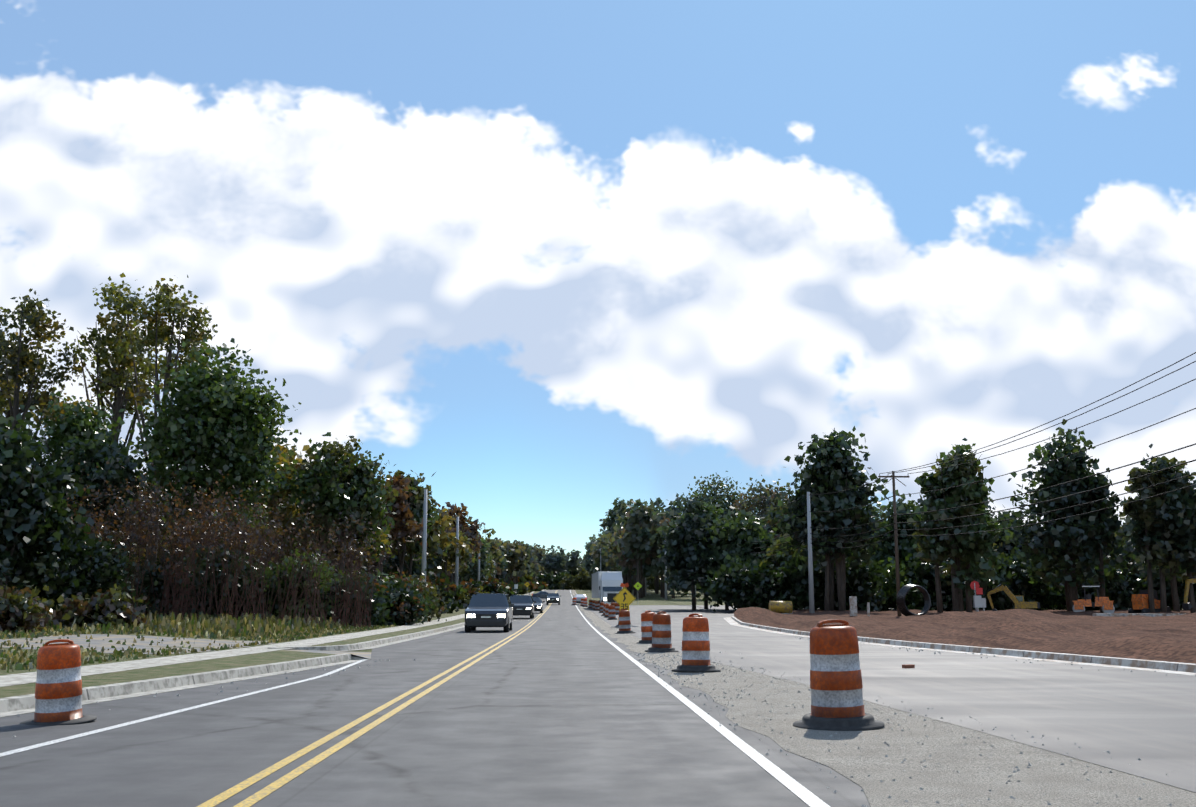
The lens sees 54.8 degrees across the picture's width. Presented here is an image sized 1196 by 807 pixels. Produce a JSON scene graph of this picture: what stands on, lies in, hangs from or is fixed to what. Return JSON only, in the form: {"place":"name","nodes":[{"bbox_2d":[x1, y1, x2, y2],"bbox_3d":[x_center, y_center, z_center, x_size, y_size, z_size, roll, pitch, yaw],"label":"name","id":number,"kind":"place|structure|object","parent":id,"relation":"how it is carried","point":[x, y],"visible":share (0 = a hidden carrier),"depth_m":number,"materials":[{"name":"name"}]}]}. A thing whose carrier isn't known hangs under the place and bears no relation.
{"place":"outdoors","nodes":[
{"label":"outdoors","id":0,"kind":"place"},
{"bbox_2d":[0,591,534,686],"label":"sidewalk","id":1,"kind":"structure","parent":0,"point":[17,679],"depth_m":25.35,"materials":[{"name":"concrete"}]},
{"bbox_2d":[0,590,870,806],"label":"old road","id":2,"kind":"structure","parent":0,"point":[564,703],"depth_m":10.32,"materials":[{"name":"grey asphalt"}]},
{"bbox_2d":[20,639,96,725],"bbox_3d":[-5.653,2.905,12.093,0.740,0.846,0.740,-1,-6,-14],"label":"drum","id":3,"kind":"object","parent":2,"relation":"on","point":[58,693],"visible":1,"depth_m":11.92,"materials":[{"name":"plastic"}]},
{"bbox_2d":[0,659,367,756],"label":"white line","id":4,"kind":"object","parent":2,"relation":"on","point":[108,728],"visible":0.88,"depth_m":12.51,"materials":[{"name":"paint"}]},
{"bbox_2d":[284,649,370,658],"bbox_3d":[-6.210,6.199,28.685,2.256,0.117,5.212,7,-12,-36],"label":"drive apron","id":5,"kind":"object","parent":2,"relation":"on","point":[365,654],"visible":0.78,"depth_m":28.99,"materials":[{"name":"concrete"}]},
{"bbox_2d":[197,590,556,806],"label":"yellow line","id":6,"kind":"object","parent":2,"relation":"on","point":[226,794],"visible":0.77,"depth_m":9.86,"materials":[{"name":"paint"}]},
{"bbox_2d":[233,592,556,806],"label":"yellow line","id":7,"kind":"object","parent":2,"relation":"on","point":[269,789],"visible":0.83,"depth_m":9.86,"materials":[{"name":"paint"}]},
{"bbox_2d":[463,592,513,631],"bbox_3d":[-5.146,9.889,54.785,2.390,1.830,5.200,0,-10,-2],"label":"suv","id":8,"kind":"object","parent":2,"relation":"on","point":[488,609],"visible":1,"depth_m":52.78,"materials":[{"name":"grey paint"}]},
{"bbox_2d":[510,594,535,618],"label":"suv","id":9,"kind":"object","parent":2,"relation":"on","point":[523,604],"visible":0.73,"depth_m":85.69,"materials":[{"name":"grey paint"}]},
{"bbox_2d":[532,597,544,612],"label":"car","id":10,"kind":"object","parent":2,"relation":"on","point":[538,605],"visible":0.44,"depth_m":107.99,"materials":[{"name":"grey paint"}]},
{"bbox_2d":[532,591,547,598],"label":"car","id":11,"kind":"object","parent":2,"relation":"on","point":[541,594],"visible":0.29,"depth_m":202.34,"materials":[{"name":"blue paint"}]},
{"bbox_2d":[545,593,560,604],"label":"car","id":12,"kind":"object","parent":2,"relation":"on","point":[552,597],"visible":1,"depth_m":159.49,"materials":[{"name":"black paint"}]},
{"bbox_2d":[570,590,829,806],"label":"white line","id":13,"kind":"object","parent":2,"relation":"on","point":[805,795],"visible":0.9,"depth_m":9.85,"materials":[{"name":"paint"}]},
{"bbox_2d":[0,0,1195,562],"label":"sky","id":14,"kind":"structure","parent":0,"point":[556,261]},
{"bbox_2d":[5,590,1193,716],"bbox_3d":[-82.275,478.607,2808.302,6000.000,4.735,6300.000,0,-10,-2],"label":"ground","id":15,"kind":"structure","parent":0,"point":[652,597],"depth_m":196.02,"materials":[{"name":"green plant"}]},
{"bbox_2d":[0,654,369,716],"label":"kerb","id":16,"kind":"structure","parent":15,"relation":"on","point":[16,705],"depth_m":17.47,"materials":[{"name":"concrete"}]},
{"bbox_2d":[0,273,528,632],"bbox_3d":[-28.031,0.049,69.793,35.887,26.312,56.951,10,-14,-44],"label":"tree leaves","id":17,"kind":"object","parent":15,"relation":"on","point":[227,422],"visible":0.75,"depth_m":67.43,"materials":[{"name":"green plant"}]},
{"bbox_2d":[0,591,539,697],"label":"verge grass","id":18,"kind":"structure","parent":15,"relation":"on","point":[231,662],"depth_m":23.17,"materials":[{"name":"green plant"}]},
{"bbox_2d":[0,634,272,653],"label":"old drive patch","id":19,"kind":"object","parent":18,"relation":"on","point":[97,641],"visible":0.69,"depth_m":31.81,"materials":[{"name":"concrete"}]},
{"bbox_2d":[0,610,394,672],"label":"verge weeds","id":20,"kind":"object","parent":18,"relation":"on","point":[247,627],"visible":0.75,"depth_m":39.94,"materials":[{"name":"green plant"}]},
{"bbox_2d":[61,462,403,627],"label":"brush twigs","id":21,"kind":"object","parent":18,"relation":"on","point":[236,613],"visible":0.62,"depth_m":55.10,"materials":[{"name":"brown plant"}]},
{"bbox_2d":[110,437,548,613],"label":"tree leaves","id":22,"kind":"object","parent":15,"relation":"on","point":[506,557],"visible":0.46,"depth_m":112.95,"materials":[{"name":"green plant"}]},
{"bbox_2d":[267,589,545,650],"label":"kerb","id":23,"kind":"structure","parent":15,"relation":"on","point":[377,643],"depth_m":36.69,"materials":[{"name":"concrete"}]},
{"bbox_2d":[10,543,1055,609],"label":"treeline foliage","id":24,"kind":"object","parent":15,"relation":"on","point":[131,568],"depth_m":137.55,"materials":[{"name":"green plant"}]},
{"bbox_2d":[421,489,814,612],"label":"poles","id":25,"kind":"object","parent":15,"relation":"on","point":[810,576],"visible":0.33,"depth_m":99.52,"materials":[{"name":"grey metal"}]},
{"bbox_2d":[634,582,641,589],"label":"pedestrian sign","id":26,"kind":"object","parent":15,"relation":"on","point":[637,585],"visible":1,"depth_m":165.67,"materials":[{"name":"green"}]},
{"bbox_2d":[458,419,1195,612],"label":"trees","id":27,"kind":"object","parent":15,"relation":"on","point":[1028,563],"depth_m":108.52,"materials":[{"name":"green plant"}]},
{"bbox_2d":[571,590,1195,806],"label":"gravel strip","id":28,"kind":"object","parent":15,"relation":"on","point":[970,784],"visible":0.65,"depth_m":9.14,"materials":[{"name":"grey gravel"}]},
{"bbox_2d":[575,594,586,602],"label":"car","id":29,"kind":"object","parent":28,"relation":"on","point":[578,597],"visible":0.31,"depth_m":161.43,"materials":[{"name":"grey paint"}]},
{"bbox_2d":[583,598,587,606],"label":"drum","id":30,"kind":"object","parent":28,"relation":"on","point":[585,603],"visible":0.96,"depth_m":146.77,"materials":[{"name":"plastic"}]},
{"bbox_2d":[13,637,1195,806],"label":"loose stones","id":31,"kind":"object","parent":28,"relation":"on","point":[1029,764],"visible":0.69,"depth_m":13.82,"materials":[{"name":"grey gravel"}]},
{"bbox_2d":[611,583,637,626],"bbox_3d":[1.455,11.075,63.424,1.496,2.409,1.064,0,-10,1],"label":"curve sign","id":32,"kind":"object","parent":28,"relation":"on","point":[624,598],"visible":0.85,"depth_m":63.46,"materials":[{"name":"yellow metal"}]},
{"bbox_2d":[617,609,634,633],"bbox_3d":[1.180,9.631,51.017,0.910,1.054,0.910,-1,-10,-12],"label":"drum","id":33,"kind":"object","parent":28,"relation":"on","point":[624,622],"visible":0.98,"depth_m":50.81,"materials":[{"name":"plastic"}]},
{"bbox_2d":[637,610,654,643],"bbox_3d":[1.672,7.344,37.928,0.910,1.054,0.910,-7,-9,25],"label":"drum","id":34,"kind":"object","parent":28,"relation":"on","point":[646,625],"visible":0.67,"depth_m":37.72,"materials":[{"name":"plastic"}]},
{"bbox_2d":[645,611,678,651],"bbox_3d":[1.695,6.074,30.717,0.910,1.054,0.910,-6,-11,36],"label":"drum","id":35,"kind":"object","parent":28,"relation":"on","point":[661,632],"visible":0.96,"depth_m":30.51,"materials":[{"name":"plastic"}]},
{"bbox_2d":[672,613,720,671],"bbox_3d":[1.820,4.443,21.455,0.910,1.054,0.910,9,-14,-36],"label":"drum","id":36,"kind":"object","parent":28,"relation":"on","point":[695,648],"visible":1,"depth_m":21.24,"materials":[{"name":"plastic"}]},
{"bbox_2d":[793,620,884,730],"bbox_3d":[2.403,2.723,11.669,0.910,1.054,0.910,0,-8,-9],"label":"drum","id":37,"kind":"object","parent":28,"relation":"on","point":[836,687],"visible":0.98,"depth_m":11.46,"materials":[{"name":"plastic"}]},
{"bbox_2d":[878,472,909,615],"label":"wood poles","id":38,"kind":"object","parent":15,"relation":"on","point":[893,477],"visible":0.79,"depth_m":88.21,"materials":[{"name":"grey"}]},
{"bbox_2d":[659,352,1195,565],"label":"wires","id":39,"kind":"object","parent":38,"relation":"hanging from","point":[1010,473],"visible":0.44,"depth_m":62.97,"materials":[{"name":"black"}]},
{"bbox_2d":[734,607,1195,663],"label":"red dirt","id":40,"kind":"structure","parent":15,"relation":"on","point":[1165,638],"depth_m":43.09,"materials":[{"name":"brown soil"}]},
{"bbox_2d":[896,584,930,615],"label":"pipe","id":41,"kind":"object","parent":40,"relation":"on","point":[900,600],"visible":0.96,"depth_m":85.25,"materials":[{"name":"black"}]},
{"bbox_2d":[970,581,979,611],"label":"stop sign","id":42,"kind":"object","parent":40,"relation":"on","point":[974,585],"visible":0.7,"depth_m":91.73,"materials":[{"name":"red metal"}]},
{"bbox_2d":[987,584,1039,610],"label":"excavator","id":43,"kind":"object","parent":40,"relation":"on","point":[1018,601],"visible":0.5,"depth_m":100.83,"materials":[{"name":"yellow metal"}]},
{"bbox_2d":[1072,586,1114,612],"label":"roller","id":44,"kind":"object","parent":40,"relation":"on","point":[1080,605],"visible":0.94,"depth_m":98.30,"materials":[{"name":"orange metal"}]},
{"bbox_2d":[1128,590,1170,612],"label":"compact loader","id":45,"kind":"object","parent":40,"relation":"on","point":[1140,602],"visible":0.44,"depth_m":99.51,"materials":[{"name":"orange metal"}]},
{"bbox_2d":[1182,577,1195,609],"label":"excavator","id":46,"kind":"object","parent":40,"relation":"on","point":[1185,604],"visible":1,"depth_m":97.66,"materials":[{"name":"yellow metal"}]},
{"bbox_2d":[769,588,1181,616],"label":"construction equipment","id":47,"kind":"object","parent":15,"relation":"on","point":[786,607],"visible":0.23,"depth_m":87.41,"materials":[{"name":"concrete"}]},
{"bbox_2d":[587,605,1195,791],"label":"new road","id":48,"kind":"structure","parent":0,"point":[1125,718],"depth_m":15.87,"materials":[{"name":"concrete"}]},
{"bbox_2d":[588,599,592,607],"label":"drum","id":49,"kind":"object","parent":48,"relation":"on","point":[590,603],"visible":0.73,"depth_m":135.42,"materials":[{"name":"plastic"}]},
{"bbox_2d":[594,601,599,610],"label":"drum","id":50,"kind":"object","parent":48,"relation":"on","point":[597,605],"visible":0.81,"depth_m":121.74,"materials":[{"name":"plastic"}]},
{"bbox_2d":[599,602,604,612],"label":"drum","id":51,"kind":"object","parent":48,"relation":"on","point":[601,606],"visible":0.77,"depth_m":109.63,"materials":[{"name":"plastic"}]},
{"bbox_2d":[604,604,610,617],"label":"drum","id":52,"kind":"object","parent":48,"relation":"on","point":[606,610],"visible":0.52,"depth_m":90.58,"materials":[{"name":"plastic"}]},
{"bbox_2d":[592,571,622,604],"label":"semi truck","id":53,"kind":"object","parent":48,"relation":"on","point":[607,588],"visible":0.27,"depth_m":124.45,"materials":[{"name":"white metal"}]},
{"bbox_2d":[607,605,617,619],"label":"drum","id":54,"kind":"object","parent":48,"relation":"on","point":[611,613],"visible":0.9,"depth_m":82.97,"materials":[{"name":"plastic"}]},
{"bbox_2d":[615,603,619,614],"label":"drum","id":55,"kind":"object","parent":48,"relation":"on","point":[617,606],"visible":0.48,"depth_m":101.77,"materials":[{"name":"plastic"}]},
{"bbox_2d":[902,664,914,667],"bbox_3d":[6.027,5.108,22.399,0.220,0.070,0.110,4,-11,-24],"label":"loose brick","id":56,"kind":"object","parent":48,"relation":"on","point":[908,666],"visible":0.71,"depth_m":22.36,"materials":[{"name":"brown brick"}]},
{"bbox_2d":[724,616,1195,674],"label":"kerb","id":57,"kind":"object","parent":48,"relation":"on","point":[1164,666],"visible":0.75,"depth_m":27.28,"materials":[{"name":"concrete"}]}
]}

